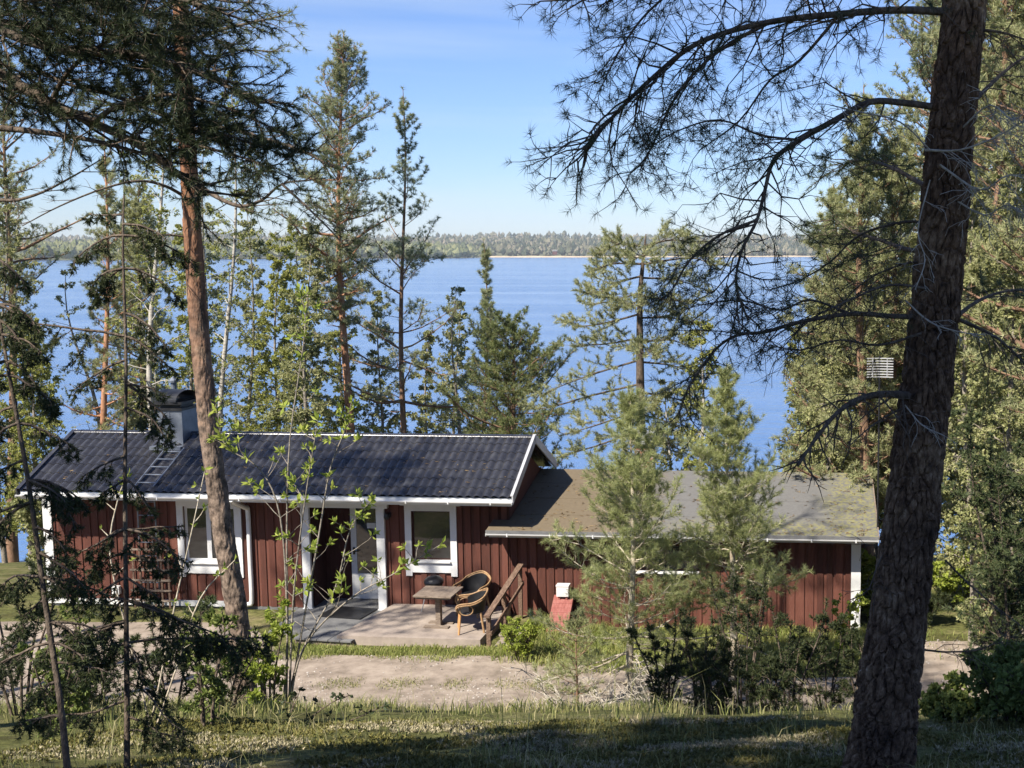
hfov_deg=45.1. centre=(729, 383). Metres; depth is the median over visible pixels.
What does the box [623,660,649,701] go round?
fallen branch
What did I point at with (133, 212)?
pine tree
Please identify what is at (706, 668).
juniper bush
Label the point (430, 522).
window
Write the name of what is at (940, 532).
birch tree
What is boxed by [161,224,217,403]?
birch tree
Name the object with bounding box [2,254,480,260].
headland
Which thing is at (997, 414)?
birch tree
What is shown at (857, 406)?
birch tree
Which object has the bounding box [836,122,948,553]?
pine tree
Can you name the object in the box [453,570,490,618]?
rattan chair
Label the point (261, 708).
dry grass
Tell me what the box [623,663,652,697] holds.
fallen branch
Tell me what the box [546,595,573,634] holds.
plank ramp
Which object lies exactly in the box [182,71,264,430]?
birch tree
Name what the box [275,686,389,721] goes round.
shrub
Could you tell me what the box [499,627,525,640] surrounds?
stone step
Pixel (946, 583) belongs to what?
shrub
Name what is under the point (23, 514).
shrub
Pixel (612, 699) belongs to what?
fallen branch
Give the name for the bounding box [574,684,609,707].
fallen branch
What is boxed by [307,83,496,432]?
pine tree
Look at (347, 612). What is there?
doormat
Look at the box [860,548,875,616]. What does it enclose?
shrub
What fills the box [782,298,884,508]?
birch tree
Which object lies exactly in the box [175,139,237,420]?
birch tree
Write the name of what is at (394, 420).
birch tree
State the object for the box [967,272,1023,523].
birch tree
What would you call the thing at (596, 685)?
fallen branch
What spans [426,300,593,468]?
pine tree
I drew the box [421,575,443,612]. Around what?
kettle grill
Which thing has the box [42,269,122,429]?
birch tree
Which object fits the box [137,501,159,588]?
wall ladder
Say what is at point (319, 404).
birch tree
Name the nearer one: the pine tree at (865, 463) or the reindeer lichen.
the reindeer lichen
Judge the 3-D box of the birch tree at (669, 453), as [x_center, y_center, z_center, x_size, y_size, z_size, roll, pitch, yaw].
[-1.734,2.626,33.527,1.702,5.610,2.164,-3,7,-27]
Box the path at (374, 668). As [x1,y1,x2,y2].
[0,621,992,710]
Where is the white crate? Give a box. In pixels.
[556,583,570,599]
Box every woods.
[0,230,886,255]
[0,238,493,259]
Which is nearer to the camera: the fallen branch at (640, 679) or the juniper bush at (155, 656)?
the juniper bush at (155, 656)
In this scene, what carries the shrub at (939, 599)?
on the ground at (948, 624)
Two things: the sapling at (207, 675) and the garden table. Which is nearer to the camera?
the sapling at (207, 675)
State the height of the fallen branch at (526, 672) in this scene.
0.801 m
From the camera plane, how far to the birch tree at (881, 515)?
30.81 m
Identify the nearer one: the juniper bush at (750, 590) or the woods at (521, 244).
the juniper bush at (750, 590)
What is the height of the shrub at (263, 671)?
1.499 m
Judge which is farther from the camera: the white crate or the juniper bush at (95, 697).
the white crate
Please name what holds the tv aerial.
attached to the cabin
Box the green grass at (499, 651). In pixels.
[272,606,992,676]
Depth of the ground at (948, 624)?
10.75 m
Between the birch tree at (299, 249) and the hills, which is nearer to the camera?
the birch tree at (299, 249)
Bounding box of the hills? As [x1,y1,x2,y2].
[231,237,828,255]
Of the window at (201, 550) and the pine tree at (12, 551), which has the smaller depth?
the window at (201, 550)
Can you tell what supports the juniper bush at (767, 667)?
on the ground at (948, 624)
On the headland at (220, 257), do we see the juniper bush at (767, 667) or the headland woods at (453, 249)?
the headland woods at (453, 249)
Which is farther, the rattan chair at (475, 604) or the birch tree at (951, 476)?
the birch tree at (951, 476)
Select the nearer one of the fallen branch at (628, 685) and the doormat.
the fallen branch at (628, 685)
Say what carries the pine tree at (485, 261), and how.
on the ground at (948, 624)
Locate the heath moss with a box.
[0,714,1023,767]
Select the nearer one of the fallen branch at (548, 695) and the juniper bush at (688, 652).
the juniper bush at (688, 652)
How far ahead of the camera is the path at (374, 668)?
22.30 m
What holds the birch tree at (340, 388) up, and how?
on the ground at (948, 624)
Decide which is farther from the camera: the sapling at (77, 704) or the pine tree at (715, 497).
the pine tree at (715, 497)
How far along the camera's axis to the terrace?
24.50 m
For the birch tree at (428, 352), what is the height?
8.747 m
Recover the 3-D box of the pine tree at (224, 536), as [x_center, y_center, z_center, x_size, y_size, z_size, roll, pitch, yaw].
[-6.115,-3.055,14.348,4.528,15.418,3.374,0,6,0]
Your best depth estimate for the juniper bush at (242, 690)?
11.53 m
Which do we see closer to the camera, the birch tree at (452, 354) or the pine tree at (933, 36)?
the pine tree at (933, 36)
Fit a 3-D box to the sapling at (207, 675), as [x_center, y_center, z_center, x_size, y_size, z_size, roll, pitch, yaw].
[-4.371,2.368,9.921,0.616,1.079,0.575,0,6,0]
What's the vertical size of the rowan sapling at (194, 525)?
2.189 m
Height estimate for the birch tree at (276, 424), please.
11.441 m
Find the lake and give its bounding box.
[0,257,1020,562]
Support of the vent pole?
on the cabin
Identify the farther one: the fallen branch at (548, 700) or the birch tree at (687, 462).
the birch tree at (687, 462)
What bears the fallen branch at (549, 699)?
on the ground at (948, 624)
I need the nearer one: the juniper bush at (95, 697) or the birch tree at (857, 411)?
the juniper bush at (95, 697)
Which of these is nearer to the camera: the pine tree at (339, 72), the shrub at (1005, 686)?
the shrub at (1005, 686)
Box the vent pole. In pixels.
[168,376,178,388]
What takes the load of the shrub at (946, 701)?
on the ground at (948, 624)
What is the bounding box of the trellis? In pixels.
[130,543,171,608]
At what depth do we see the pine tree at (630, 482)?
20.20 m
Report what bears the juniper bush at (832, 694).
on the ground at (948, 624)
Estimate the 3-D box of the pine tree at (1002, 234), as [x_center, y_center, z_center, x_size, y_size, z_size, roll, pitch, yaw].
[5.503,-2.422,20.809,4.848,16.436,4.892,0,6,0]
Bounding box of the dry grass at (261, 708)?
[0,657,1023,767]
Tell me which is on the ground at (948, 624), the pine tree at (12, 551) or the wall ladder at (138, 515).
the pine tree at (12, 551)
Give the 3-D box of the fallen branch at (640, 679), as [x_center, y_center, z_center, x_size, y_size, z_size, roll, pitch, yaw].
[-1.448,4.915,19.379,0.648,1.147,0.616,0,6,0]
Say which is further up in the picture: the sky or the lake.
the sky
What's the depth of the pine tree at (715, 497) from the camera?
20.68 m
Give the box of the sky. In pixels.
[0,0,1021,238]
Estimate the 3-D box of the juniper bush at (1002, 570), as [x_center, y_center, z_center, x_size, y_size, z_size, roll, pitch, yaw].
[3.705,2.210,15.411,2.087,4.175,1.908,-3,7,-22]
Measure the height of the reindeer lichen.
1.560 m
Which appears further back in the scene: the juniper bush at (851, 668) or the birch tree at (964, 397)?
the birch tree at (964, 397)
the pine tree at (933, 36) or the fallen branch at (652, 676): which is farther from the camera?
the pine tree at (933, 36)
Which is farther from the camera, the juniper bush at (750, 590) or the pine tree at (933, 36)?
the pine tree at (933, 36)
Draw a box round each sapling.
[14,590,95,738]
[99,466,238,721]
[172,606,240,726]
[206,283,445,705]
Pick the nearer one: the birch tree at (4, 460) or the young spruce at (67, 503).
the young spruce at (67, 503)
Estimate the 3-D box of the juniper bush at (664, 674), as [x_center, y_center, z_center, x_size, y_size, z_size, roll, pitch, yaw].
[-0.790,3.296,14.028,0.844,1.245,0.500,5,8,38]
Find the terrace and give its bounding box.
[337,604,510,647]
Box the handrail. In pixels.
[484,564,523,646]
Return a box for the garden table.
[413,586,462,628]
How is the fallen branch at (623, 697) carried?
on the ground at (948, 624)
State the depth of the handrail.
24.63 m
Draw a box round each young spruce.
[0,259,124,767]
[2,195,275,767]
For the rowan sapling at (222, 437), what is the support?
on the ground at (948, 624)
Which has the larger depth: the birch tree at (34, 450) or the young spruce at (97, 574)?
the birch tree at (34, 450)
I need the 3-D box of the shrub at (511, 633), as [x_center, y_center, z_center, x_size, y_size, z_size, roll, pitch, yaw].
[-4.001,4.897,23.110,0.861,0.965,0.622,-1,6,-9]
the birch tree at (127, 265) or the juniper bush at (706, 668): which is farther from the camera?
the birch tree at (127, 265)
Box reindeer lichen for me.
[0,714,1023,767]
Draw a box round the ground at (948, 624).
[0,554,1023,767]
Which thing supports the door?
in the cabin
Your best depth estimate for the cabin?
26.15 m
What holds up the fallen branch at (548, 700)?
on the ground at (948, 624)
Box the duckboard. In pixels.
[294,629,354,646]
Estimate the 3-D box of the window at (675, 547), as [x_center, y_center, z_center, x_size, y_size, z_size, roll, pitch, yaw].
[-1.336,3.731,25.663,1.460,0.690,0.170,0,6,4]
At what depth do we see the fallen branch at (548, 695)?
18.82 m
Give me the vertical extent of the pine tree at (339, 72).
17.283 m
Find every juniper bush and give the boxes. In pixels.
[0,551,79,716]
[49,645,133,711]
[117,591,217,707]
[170,625,262,714]
[625,616,698,710]
[674,578,744,710]
[684,636,749,714]
[707,564,769,710]
[730,649,796,711]
[748,597,836,710]
[789,612,857,709]
[835,627,864,709]
[940,399,1023,696]
[987,516,1023,637]
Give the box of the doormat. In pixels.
[318,606,377,619]
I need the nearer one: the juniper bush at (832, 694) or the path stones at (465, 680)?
the juniper bush at (832, 694)
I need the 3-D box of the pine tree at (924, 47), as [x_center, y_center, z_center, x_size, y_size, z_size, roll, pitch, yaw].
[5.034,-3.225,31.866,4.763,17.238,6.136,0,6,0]
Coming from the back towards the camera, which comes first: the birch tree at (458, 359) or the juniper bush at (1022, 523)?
the birch tree at (458, 359)
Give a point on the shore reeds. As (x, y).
(637, 256)
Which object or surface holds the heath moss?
on the ground at (948, 624)
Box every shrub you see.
[9,497,45,570]
[242,589,292,709]
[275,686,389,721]
[499,615,543,660]
[831,591,869,657]
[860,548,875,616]
[918,669,983,722]
[927,586,954,625]
[932,548,979,607]
[950,637,1023,725]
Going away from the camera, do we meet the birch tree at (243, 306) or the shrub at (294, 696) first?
the shrub at (294, 696)
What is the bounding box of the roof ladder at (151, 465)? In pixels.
[135,448,184,486]
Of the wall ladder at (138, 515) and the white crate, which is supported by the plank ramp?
the white crate
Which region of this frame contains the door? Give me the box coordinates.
[350,508,377,598]
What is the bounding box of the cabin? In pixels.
[15,389,879,632]
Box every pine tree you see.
[0,0,323,248]
[0,53,93,562]
[10,0,381,705]
[57,108,144,429]
[91,174,188,429]
[271,29,399,432]
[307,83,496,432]
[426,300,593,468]
[455,237,518,433]
[501,0,1023,767]
[516,216,731,469]
[526,381,752,703]
[545,606,605,704]
[656,361,813,703]
[768,178,887,472]
[777,78,911,555]
[781,284,852,471]
[833,0,1011,426]
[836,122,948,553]
[864,11,1023,563]
[892,0,1023,632]
[910,4,1023,524]
[962,0,1023,437]
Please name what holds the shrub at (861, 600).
on the ground at (948, 624)
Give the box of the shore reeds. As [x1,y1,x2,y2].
[479,256,818,256]
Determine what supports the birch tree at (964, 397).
on the ground at (948, 624)
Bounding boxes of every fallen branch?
[501,663,573,704]
[517,683,575,704]
[528,679,575,707]
[533,672,560,707]
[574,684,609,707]
[579,672,616,705]
[582,669,609,704]
[593,659,619,704]
[598,683,650,705]
[605,656,652,703]
[611,686,639,702]
[620,652,657,703]
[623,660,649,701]
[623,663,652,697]
[634,661,677,696]
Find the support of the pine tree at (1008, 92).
on the ground at (948, 624)
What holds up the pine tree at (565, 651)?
on the ground at (948, 624)
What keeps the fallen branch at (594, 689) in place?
on the ground at (948, 624)
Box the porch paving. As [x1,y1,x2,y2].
[268,598,379,634]
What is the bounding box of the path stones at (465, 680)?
[3,626,1002,707]
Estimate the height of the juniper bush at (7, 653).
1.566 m
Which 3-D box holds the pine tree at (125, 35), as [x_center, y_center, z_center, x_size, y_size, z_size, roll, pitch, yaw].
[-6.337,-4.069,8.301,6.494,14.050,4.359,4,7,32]
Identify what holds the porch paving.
on the ground at (948, 624)
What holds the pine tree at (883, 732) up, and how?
on the ground at (948, 624)
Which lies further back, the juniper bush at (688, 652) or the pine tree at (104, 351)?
the pine tree at (104, 351)
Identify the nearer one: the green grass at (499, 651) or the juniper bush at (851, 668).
the juniper bush at (851, 668)
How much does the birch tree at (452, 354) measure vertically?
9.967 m
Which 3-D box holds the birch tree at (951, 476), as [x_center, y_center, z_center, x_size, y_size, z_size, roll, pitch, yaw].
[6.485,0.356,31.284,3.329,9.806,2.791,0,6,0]
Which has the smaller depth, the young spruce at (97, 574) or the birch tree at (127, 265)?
the young spruce at (97, 574)
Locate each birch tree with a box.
[0,168,59,562]
[0,317,67,568]
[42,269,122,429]
[99,152,138,427]
[104,80,188,429]
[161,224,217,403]
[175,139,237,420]
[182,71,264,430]
[216,190,275,430]
[237,232,314,431]
[261,221,338,431]
[267,215,322,431]
[310,265,381,432]
[357,290,413,432]
[407,329,440,433]
[421,286,481,433]
[433,300,473,433]
[648,379,688,470]
[675,320,728,470]
[777,331,817,471]
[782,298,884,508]
[806,246,881,530]
[810,220,889,556]
[835,246,955,525]
[881,343,945,541]
[884,178,1023,645]
[940,247,973,553]
[948,148,1023,633]
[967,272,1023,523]
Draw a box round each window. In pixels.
[175,501,243,577]
[403,505,457,576]
[636,543,700,574]
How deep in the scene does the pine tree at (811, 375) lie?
31.17 m
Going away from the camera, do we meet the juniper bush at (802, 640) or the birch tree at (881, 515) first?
the juniper bush at (802, 640)
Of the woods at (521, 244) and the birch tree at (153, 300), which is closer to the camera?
the birch tree at (153, 300)
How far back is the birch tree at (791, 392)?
38.02 m
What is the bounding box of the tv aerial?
[867,356,893,558]
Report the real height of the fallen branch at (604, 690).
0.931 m
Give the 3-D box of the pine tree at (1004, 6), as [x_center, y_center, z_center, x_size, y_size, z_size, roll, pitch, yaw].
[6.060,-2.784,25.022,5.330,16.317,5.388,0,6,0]
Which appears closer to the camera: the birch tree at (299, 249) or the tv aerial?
the tv aerial
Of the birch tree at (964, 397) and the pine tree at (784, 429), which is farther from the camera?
the pine tree at (784, 429)
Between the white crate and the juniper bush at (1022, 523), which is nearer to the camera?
the juniper bush at (1022, 523)
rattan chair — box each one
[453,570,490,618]
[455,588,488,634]
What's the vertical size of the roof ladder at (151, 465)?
0.650 m
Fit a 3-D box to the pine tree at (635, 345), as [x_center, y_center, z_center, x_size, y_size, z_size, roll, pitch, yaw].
[-3.023,0.438,33.703,6.339,10.330,4.895,0,6,0]

